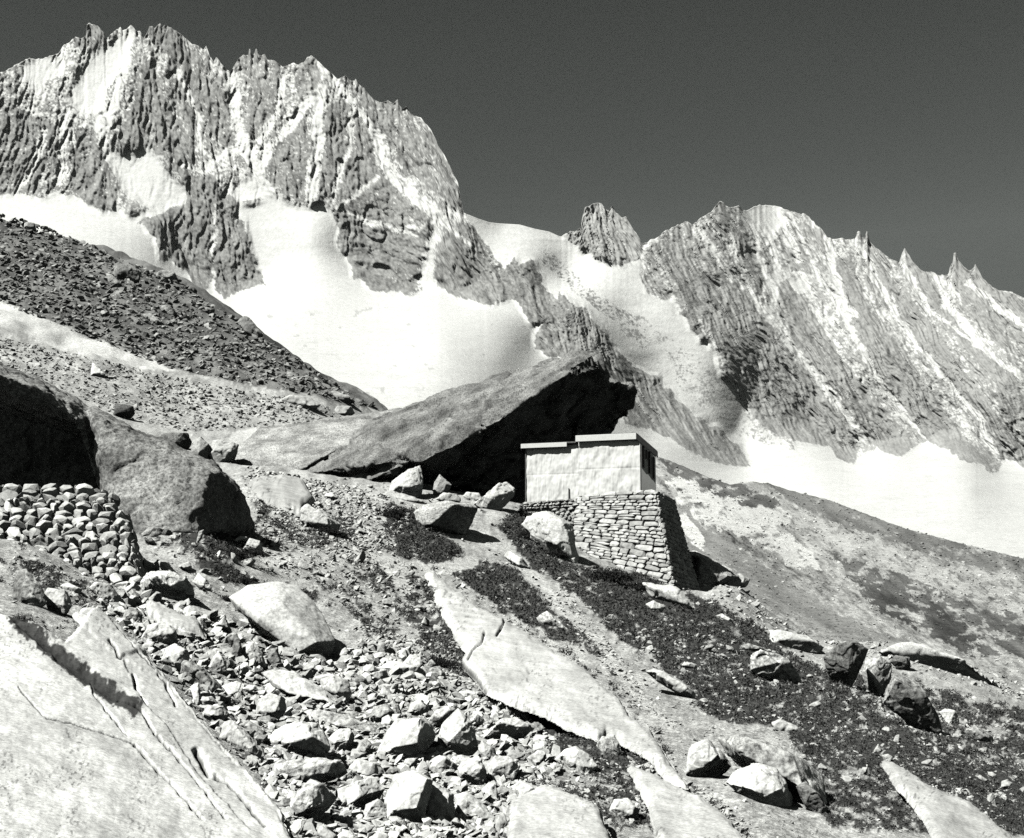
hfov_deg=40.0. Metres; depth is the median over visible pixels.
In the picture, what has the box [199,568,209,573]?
talus block
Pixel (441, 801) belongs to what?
boulder
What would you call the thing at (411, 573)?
talus block
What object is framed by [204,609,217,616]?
talus block
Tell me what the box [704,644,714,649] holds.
talus block
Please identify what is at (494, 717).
talus block
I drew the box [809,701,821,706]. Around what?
talus block
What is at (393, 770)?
talus block
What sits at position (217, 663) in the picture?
boulder
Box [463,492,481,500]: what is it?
boulder
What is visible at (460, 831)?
talus block
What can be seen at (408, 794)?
boulder
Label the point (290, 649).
boulder
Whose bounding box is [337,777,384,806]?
boulder
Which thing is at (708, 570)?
boulder
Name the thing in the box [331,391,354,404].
boulder
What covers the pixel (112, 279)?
boulder
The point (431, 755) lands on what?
talus block
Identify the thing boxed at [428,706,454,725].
boulder
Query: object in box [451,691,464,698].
talus block
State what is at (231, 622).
talus block
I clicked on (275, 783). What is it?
talus block
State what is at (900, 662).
boulder
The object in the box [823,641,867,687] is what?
boulder
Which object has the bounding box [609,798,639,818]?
boulder
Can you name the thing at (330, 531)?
shrub
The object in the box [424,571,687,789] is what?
bedrock slab
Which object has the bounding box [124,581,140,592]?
talus block
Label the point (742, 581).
boulder
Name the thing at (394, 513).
shrub
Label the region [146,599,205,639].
rock
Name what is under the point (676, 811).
bedrock slab
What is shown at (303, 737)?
boulder
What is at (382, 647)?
talus block
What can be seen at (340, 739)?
boulder
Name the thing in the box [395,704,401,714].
talus block
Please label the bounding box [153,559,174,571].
boulder
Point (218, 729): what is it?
talus block
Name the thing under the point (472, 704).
scree
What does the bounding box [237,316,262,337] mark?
boulder
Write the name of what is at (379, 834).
talus block
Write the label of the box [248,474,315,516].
bedrock slab
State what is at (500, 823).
talus block
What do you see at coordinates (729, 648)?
talus block
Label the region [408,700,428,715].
boulder
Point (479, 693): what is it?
talus block
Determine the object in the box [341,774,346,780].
talus block
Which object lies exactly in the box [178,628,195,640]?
talus block
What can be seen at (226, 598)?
shrub
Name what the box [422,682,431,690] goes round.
talus block
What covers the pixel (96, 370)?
boulder
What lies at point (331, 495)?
talus block
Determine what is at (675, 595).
boulder
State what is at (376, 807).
boulder
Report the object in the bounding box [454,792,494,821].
boulder
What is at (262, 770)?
talus block
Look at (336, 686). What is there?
boulder
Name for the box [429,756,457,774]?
boulder
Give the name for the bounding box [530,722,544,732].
talus block
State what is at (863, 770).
talus block
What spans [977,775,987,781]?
talus block
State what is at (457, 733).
boulder
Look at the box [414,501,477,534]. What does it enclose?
boulder
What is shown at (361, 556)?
talus block
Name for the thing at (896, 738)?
talus block
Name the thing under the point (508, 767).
boulder
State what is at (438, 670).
boulder
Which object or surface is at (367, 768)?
boulder
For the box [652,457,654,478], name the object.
window frame
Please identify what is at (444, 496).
boulder
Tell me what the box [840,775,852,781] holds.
talus block
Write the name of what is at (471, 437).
overhanging boulder
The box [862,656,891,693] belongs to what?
boulder
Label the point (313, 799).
boulder
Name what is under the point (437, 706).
talus block
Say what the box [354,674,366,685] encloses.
talus block
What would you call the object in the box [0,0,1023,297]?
sky
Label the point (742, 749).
boulder
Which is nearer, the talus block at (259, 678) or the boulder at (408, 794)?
the boulder at (408, 794)
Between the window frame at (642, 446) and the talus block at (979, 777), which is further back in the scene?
the window frame at (642, 446)
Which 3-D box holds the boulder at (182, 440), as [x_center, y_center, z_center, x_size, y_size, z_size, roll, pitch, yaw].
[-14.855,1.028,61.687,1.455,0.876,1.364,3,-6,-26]
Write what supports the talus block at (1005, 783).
on the hillside
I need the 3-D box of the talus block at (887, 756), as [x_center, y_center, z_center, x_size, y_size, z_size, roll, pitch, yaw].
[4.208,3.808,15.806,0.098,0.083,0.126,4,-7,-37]
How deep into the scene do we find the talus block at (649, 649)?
23.99 m
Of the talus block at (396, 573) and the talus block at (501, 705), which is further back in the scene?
the talus block at (396, 573)
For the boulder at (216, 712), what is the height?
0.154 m
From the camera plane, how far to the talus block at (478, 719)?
13.70 m
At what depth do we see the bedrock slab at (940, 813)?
11.96 m
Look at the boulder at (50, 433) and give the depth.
27.10 m
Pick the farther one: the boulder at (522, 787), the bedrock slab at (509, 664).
the bedrock slab at (509, 664)
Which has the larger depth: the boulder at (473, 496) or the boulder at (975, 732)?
the boulder at (473, 496)
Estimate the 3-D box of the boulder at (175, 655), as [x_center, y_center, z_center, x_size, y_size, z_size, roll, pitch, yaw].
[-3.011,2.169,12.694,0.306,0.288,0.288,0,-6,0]
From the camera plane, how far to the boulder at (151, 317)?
124.80 m
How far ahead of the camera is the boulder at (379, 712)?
13.22 m
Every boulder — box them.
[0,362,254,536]
[12,569,46,607]
[24,222,35,230]
[44,588,71,615]
[60,583,81,594]
[89,582,119,601]
[90,363,107,377]
[106,273,120,287]
[113,262,141,283]
[113,403,134,417]
[122,608,142,622]
[140,571,194,601]
[141,621,178,645]
[142,313,161,323]
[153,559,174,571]
[155,270,177,280]
[159,305,174,316]
[161,432,191,449]
[161,643,192,674]
[180,660,222,691]
[191,436,210,458]
[192,696,217,704]
[193,573,212,591]
[193,653,209,659]
[198,618,207,628]
[203,705,229,720]
[207,439,238,461]
[208,652,226,673]
[219,720,262,758]
[229,581,334,656]
[230,638,241,660]
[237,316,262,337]
[239,720,265,738]
[241,642,265,668]
[243,538,262,554]
[256,693,286,720]
[261,669,343,707]
[266,647,281,667]
[267,721,329,757]
[272,757,347,782]
[278,647,299,654]
[281,395,320,410]
[290,779,336,820]
[300,504,340,532]
[305,709,376,733]
[307,350,636,504]
[314,673,350,703]
[328,728,354,751]
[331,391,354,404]
[335,405,354,415]
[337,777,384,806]
[348,759,385,776]
[357,739,371,753]
[364,799,387,819]
[370,703,394,722]
[376,661,424,674]
[377,717,437,758]
[383,490,426,503]
[384,770,432,821]
[389,466,422,497]
[404,656,423,667]
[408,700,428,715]
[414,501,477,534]
[425,782,454,820]
[428,666,445,678]
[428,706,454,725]
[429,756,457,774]
[433,474,451,495]
[436,492,460,502]
[437,708,477,755]
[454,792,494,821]
[457,758,486,784]
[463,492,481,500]
[474,482,514,510]
[478,740,496,758]
[483,717,534,739]
[486,756,520,780]
[504,551,530,568]
[515,779,536,795]
[521,511,578,562]
[536,611,567,630]
[555,746,597,772]
[596,735,619,754]
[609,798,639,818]
[642,582,694,609]
[646,600,665,612]
[646,668,695,698]
[686,739,730,776]
[689,550,738,584]
[716,614,733,622]
[717,732,826,804]
[726,763,792,806]
[729,573,749,587]
[741,643,774,652]
[750,649,801,683]
[769,630,823,653]
[772,719,799,731]
[796,782,827,812]
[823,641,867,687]
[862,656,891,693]
[877,642,1001,688]
[883,675,942,734]
[890,655,910,670]
[939,708,959,723]
[965,725,993,741]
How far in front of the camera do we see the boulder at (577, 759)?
11.34 m
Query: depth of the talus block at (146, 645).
13.38 m
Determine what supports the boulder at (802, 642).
on the hillside
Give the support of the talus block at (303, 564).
on the hillside
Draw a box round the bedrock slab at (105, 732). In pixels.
[0,605,290,837]
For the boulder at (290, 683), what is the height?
0.438 m
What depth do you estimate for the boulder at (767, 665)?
24.05 m
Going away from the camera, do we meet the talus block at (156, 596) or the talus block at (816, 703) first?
the talus block at (156, 596)
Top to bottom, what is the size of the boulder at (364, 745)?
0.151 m
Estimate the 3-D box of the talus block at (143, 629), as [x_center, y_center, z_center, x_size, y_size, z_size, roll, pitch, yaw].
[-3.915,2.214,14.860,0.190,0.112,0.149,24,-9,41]
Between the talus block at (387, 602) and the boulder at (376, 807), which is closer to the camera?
the boulder at (376, 807)
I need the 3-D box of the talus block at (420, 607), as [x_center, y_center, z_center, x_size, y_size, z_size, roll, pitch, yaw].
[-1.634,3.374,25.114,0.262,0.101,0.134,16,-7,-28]
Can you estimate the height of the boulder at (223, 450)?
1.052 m
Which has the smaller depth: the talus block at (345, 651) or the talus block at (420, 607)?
the talus block at (345, 651)
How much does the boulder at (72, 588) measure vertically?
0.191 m
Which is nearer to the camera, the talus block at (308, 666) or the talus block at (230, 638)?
the talus block at (308, 666)
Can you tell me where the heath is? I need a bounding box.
[0,493,1023,837]
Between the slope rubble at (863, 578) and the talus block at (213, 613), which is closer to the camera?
the talus block at (213, 613)
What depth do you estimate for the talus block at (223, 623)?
17.41 m
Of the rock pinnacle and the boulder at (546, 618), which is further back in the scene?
the rock pinnacle
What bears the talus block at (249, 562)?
on the hillside
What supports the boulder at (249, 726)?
on the hillside
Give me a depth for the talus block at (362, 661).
17.27 m
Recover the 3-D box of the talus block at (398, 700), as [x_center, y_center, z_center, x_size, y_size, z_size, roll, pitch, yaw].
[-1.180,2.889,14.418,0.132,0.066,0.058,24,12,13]
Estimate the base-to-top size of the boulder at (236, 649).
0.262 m
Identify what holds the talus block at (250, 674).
on the hillside
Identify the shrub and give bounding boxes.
[221,595,230,601]
[224,545,268,559]
[238,576,258,584]
[315,526,339,534]
[372,506,405,519]
[426,654,461,666]
[516,529,530,539]
[547,548,569,557]
[583,566,635,581]
[626,579,656,589]
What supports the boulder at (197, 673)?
on the hillside
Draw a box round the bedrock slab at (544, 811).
[506,784,610,837]
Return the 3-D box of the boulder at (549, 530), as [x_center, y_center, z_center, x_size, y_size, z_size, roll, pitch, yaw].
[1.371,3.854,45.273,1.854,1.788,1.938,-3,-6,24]
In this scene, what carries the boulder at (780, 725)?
on the hillside
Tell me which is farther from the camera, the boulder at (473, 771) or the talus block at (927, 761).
the talus block at (927, 761)
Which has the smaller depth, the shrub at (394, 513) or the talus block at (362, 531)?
the talus block at (362, 531)
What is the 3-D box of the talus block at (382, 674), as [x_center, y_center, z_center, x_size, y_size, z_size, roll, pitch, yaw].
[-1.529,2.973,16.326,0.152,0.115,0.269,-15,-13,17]
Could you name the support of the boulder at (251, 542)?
on the hillside
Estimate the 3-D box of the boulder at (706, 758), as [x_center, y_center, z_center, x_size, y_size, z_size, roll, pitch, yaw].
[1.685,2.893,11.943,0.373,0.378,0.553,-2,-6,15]
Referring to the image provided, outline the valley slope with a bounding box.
[656,457,1023,686]
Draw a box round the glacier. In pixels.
[2,209,1023,557]
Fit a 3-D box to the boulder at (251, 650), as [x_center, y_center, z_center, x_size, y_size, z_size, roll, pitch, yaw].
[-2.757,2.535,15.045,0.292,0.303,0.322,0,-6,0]
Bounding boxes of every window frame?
[641,445,644,467]
[647,451,650,473]
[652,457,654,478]
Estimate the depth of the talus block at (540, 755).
11.65 m
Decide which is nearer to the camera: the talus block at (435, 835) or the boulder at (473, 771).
the talus block at (435, 835)
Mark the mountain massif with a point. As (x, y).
(194, 162)
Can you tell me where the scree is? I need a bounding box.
[8,442,1023,837]
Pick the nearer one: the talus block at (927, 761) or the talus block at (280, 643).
the talus block at (927, 761)
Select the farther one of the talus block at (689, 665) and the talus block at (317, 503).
the talus block at (317, 503)
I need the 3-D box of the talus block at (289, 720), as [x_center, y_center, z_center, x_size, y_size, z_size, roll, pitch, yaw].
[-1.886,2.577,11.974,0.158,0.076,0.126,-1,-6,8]
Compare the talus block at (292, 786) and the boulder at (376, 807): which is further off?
the talus block at (292, 786)
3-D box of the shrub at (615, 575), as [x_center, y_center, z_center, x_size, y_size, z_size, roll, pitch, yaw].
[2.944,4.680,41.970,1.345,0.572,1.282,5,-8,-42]
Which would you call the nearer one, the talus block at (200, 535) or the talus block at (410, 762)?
the talus block at (410, 762)
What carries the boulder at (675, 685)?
on the hillside
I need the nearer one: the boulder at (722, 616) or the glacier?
the boulder at (722, 616)
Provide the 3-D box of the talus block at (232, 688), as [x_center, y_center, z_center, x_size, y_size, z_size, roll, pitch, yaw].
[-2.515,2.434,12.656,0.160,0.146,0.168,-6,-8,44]
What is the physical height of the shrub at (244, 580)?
0.268 m
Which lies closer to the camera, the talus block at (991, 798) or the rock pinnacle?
the talus block at (991, 798)
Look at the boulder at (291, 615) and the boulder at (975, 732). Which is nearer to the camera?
the boulder at (291, 615)
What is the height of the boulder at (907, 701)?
0.918 m
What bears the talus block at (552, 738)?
on the hillside
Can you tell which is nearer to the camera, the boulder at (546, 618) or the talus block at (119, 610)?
the talus block at (119, 610)
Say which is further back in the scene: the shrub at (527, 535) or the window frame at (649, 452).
the window frame at (649, 452)
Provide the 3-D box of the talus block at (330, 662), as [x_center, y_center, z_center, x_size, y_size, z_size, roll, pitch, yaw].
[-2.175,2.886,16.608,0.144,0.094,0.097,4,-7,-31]
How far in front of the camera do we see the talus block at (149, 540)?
23.99 m
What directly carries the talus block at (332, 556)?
on the hillside
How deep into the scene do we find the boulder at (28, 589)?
12.79 m
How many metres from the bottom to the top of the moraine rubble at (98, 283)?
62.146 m
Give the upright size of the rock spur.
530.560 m
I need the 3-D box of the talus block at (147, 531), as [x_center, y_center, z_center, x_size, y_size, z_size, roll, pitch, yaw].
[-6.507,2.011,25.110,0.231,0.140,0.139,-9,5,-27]
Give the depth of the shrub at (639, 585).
42.33 m
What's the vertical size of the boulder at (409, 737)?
0.415 m
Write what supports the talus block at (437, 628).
on the hillside
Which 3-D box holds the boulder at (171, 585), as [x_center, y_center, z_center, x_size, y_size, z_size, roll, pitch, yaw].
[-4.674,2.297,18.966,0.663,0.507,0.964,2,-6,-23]
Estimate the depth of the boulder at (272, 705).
11.95 m
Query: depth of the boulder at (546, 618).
25.34 m
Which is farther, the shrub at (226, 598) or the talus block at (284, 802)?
the shrub at (226, 598)
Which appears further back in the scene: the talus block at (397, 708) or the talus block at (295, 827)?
the talus block at (397, 708)
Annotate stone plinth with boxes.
[523,489,699,590]
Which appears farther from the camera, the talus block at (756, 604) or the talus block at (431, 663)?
the talus block at (756, 604)
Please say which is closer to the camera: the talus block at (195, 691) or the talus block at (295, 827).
the talus block at (295, 827)
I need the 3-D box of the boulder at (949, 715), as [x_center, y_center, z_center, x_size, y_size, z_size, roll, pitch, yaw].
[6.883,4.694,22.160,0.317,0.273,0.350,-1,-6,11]
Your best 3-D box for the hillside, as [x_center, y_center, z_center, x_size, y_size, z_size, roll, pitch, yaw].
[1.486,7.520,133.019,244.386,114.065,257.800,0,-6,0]
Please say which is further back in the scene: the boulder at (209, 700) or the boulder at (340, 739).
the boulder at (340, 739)
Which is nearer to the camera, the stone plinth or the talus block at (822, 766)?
the talus block at (822, 766)
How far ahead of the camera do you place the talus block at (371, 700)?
13.90 m
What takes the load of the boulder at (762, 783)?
on the hillside
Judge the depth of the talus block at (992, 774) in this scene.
16.52 m
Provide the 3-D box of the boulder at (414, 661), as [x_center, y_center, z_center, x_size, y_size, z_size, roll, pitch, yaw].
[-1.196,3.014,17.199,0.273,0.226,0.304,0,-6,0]
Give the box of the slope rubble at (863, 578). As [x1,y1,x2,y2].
[656,458,1023,684]
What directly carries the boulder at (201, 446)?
on the hillside
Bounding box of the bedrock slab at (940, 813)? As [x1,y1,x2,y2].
[881,761,1011,837]
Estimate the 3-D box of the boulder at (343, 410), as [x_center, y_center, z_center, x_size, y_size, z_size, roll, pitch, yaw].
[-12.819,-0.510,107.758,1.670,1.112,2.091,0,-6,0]
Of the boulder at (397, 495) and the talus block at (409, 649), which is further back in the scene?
the boulder at (397, 495)
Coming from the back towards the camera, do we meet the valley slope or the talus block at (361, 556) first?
the valley slope
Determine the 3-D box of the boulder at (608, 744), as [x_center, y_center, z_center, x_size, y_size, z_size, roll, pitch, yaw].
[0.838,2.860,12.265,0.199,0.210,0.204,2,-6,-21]
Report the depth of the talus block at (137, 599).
17.87 m
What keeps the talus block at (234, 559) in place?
on the hillside
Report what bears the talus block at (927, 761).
on the hillside
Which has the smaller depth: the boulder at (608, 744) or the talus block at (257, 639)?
the boulder at (608, 744)
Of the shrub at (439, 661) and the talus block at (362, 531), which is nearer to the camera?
the shrub at (439, 661)
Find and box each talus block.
[113,606,124,615]
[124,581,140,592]
[130,595,142,603]
[134,622,146,631]
[141,527,153,535]
[142,641,154,649]
[144,537,156,544]
[145,591,161,603]
[176,547,184,554]
[178,562,191,570]
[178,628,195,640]
[190,683,200,704]
[196,530,203,542]
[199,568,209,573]
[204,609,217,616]
[207,650,216,660]
[215,616,231,632]
[215,727,221,733]
[222,681,241,695]
[223,632,238,646]
[227,619,234,625]
[231,552,238,563]
[235,536,247,543]
[235,691,242,700]
[241,558,255,566]
[243,685,254,692]
[245,672,254,676]
[254,636,262,642]
[254,674,264,682]
[258,767,269,774]
[271,640,284,647]
[272,779,278,786]
[277,798,290,806]
[278,562,287,567]
[283,717,299,723]
[288,819,301,833]
[289,784,295,789]
[298,560,308,569]
[301,697,312,704]
[303,662,314,670]
[313,501,322,505]
[317,825,337,837]
[324,492,336,499]
[326,659,333,665]
[328,553,336,561]
[334,647,349,655]
[340,498,346,505]
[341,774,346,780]
[353,824,373,833]
[354,550,365,561]
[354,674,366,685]
[357,639,366,648]
[358,527,368,534]
[358,657,367,665]
[367,698,376,703]
[369,831,388,837]
[370,669,387,678]
[377,641,386,652]
[380,685,391,695]
[382,599,392,605]
[386,767,398,773]
[392,697,401,703]
[393,571,399,576]
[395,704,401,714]
[397,646,411,653]
[404,758,417,767]
[407,570,415,575]
[413,605,426,610]
[421,617,429,625]
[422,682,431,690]
[426,659,435,666]
[428,753,437,758]
[428,832,437,837]
[433,624,442,632]
[433,704,441,710]
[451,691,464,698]
[458,829,466,834]
[471,714,483,725]
[475,691,483,696]
[485,784,499,802]
[490,712,498,722]
[494,813,506,832]
[497,700,505,708]
[507,749,524,758]
[520,774,529,778]
[524,712,530,720]
[527,750,545,760]
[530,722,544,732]
[548,736,557,740]
[550,762,562,769]
[645,645,653,653]
[682,662,696,668]
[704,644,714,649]
[726,645,734,651]
[751,601,759,607]
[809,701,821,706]
[818,763,827,769]
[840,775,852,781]
[860,767,867,773]
[874,744,881,751]
[881,754,892,760]
[893,734,898,741]
[921,759,931,764]
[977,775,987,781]
[987,793,995,804]
[988,772,996,777]
[1001,780,1011,788]
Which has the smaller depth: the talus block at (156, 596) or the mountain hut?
the talus block at (156, 596)
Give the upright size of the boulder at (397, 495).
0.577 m
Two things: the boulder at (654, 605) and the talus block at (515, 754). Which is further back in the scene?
the boulder at (654, 605)
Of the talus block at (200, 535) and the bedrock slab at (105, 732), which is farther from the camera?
the talus block at (200, 535)
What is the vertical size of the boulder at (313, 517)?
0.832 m
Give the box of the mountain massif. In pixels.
[0,23,502,306]
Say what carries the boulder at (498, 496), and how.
on the hillside
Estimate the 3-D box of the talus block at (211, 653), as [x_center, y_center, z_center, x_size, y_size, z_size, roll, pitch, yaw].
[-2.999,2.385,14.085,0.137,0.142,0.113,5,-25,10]
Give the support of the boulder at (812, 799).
on the hillside
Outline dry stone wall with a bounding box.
[0,483,145,589]
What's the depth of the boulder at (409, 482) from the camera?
50.53 m
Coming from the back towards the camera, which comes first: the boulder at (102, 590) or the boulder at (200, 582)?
the boulder at (200, 582)
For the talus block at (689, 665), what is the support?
on the hillside
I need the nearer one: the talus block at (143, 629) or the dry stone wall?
the talus block at (143, 629)
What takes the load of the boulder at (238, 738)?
on the hillside
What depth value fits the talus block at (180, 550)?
22.86 m
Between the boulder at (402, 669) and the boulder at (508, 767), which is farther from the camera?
the boulder at (402, 669)
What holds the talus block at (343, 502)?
on the hillside
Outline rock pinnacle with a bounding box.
[563,202,644,264]
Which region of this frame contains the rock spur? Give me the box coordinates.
[500,258,753,468]
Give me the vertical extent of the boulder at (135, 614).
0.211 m
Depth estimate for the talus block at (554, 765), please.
11.18 m
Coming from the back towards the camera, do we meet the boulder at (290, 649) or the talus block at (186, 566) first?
the talus block at (186, 566)
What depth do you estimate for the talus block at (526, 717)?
14.65 m
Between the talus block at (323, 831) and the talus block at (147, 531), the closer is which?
the talus block at (323, 831)
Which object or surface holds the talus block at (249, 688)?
on the hillside
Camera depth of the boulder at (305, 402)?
102.11 m
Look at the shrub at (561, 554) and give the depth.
44.23 m
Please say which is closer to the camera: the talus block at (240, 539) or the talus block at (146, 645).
the talus block at (146, 645)
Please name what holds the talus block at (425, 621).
on the hillside
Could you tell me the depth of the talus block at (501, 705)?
15.08 m
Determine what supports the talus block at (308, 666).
on the hillside
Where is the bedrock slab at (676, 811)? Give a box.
[627,766,742,837]
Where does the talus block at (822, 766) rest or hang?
on the hillside
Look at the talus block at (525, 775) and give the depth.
10.70 m
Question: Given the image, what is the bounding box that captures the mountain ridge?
[642,201,1023,468]
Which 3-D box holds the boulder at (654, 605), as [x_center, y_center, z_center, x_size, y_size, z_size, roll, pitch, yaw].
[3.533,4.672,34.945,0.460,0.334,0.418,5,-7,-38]
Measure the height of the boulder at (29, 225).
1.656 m
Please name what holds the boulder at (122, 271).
on the hillside
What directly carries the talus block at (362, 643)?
on the hillside
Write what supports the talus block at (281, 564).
on the hillside
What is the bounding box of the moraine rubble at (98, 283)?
[0,213,374,433]
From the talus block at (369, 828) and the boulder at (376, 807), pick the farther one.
the boulder at (376, 807)
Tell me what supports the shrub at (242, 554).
on the hillside
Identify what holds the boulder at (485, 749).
on the hillside
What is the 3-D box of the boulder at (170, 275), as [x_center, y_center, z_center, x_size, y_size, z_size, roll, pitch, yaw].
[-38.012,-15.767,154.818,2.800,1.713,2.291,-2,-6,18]
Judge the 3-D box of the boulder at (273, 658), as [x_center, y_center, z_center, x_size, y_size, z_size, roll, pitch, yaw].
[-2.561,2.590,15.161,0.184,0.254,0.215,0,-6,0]
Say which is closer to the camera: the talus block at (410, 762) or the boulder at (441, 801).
the boulder at (441, 801)
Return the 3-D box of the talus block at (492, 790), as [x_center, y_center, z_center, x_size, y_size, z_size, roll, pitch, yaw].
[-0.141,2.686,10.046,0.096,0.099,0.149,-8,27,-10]
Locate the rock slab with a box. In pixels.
[228,408,401,469]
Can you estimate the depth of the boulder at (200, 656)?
14.02 m
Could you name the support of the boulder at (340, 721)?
on the hillside
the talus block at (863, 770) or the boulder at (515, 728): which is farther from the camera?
the talus block at (863, 770)
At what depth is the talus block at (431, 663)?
17.14 m
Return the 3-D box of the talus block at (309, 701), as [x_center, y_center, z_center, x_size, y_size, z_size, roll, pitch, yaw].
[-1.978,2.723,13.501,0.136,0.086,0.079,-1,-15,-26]
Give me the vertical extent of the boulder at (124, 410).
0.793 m
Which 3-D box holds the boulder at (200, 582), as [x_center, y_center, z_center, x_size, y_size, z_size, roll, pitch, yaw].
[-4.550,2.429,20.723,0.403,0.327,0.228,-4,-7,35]
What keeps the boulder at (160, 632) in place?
on the hillside
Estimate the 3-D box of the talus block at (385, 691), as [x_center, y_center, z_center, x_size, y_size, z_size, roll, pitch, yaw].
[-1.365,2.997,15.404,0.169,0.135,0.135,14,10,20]
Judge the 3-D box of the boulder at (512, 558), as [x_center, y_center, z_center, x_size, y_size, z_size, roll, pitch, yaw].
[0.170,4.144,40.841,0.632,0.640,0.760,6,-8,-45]
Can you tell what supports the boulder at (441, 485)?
on the hillside
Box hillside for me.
[0,219,1023,837]
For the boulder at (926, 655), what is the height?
1.463 m
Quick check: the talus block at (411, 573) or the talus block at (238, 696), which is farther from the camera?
the talus block at (411, 573)
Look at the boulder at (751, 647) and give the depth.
33.00 m
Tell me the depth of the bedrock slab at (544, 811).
8.69 m
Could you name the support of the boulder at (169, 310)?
on the hillside
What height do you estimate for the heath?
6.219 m
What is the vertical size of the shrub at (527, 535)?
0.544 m
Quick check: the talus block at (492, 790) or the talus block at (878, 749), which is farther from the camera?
the talus block at (878, 749)
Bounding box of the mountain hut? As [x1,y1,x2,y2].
[521,433,657,512]
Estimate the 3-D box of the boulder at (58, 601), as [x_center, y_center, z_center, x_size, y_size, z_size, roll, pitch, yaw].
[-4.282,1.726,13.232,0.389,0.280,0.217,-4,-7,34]
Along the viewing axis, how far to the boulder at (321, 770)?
9.27 m

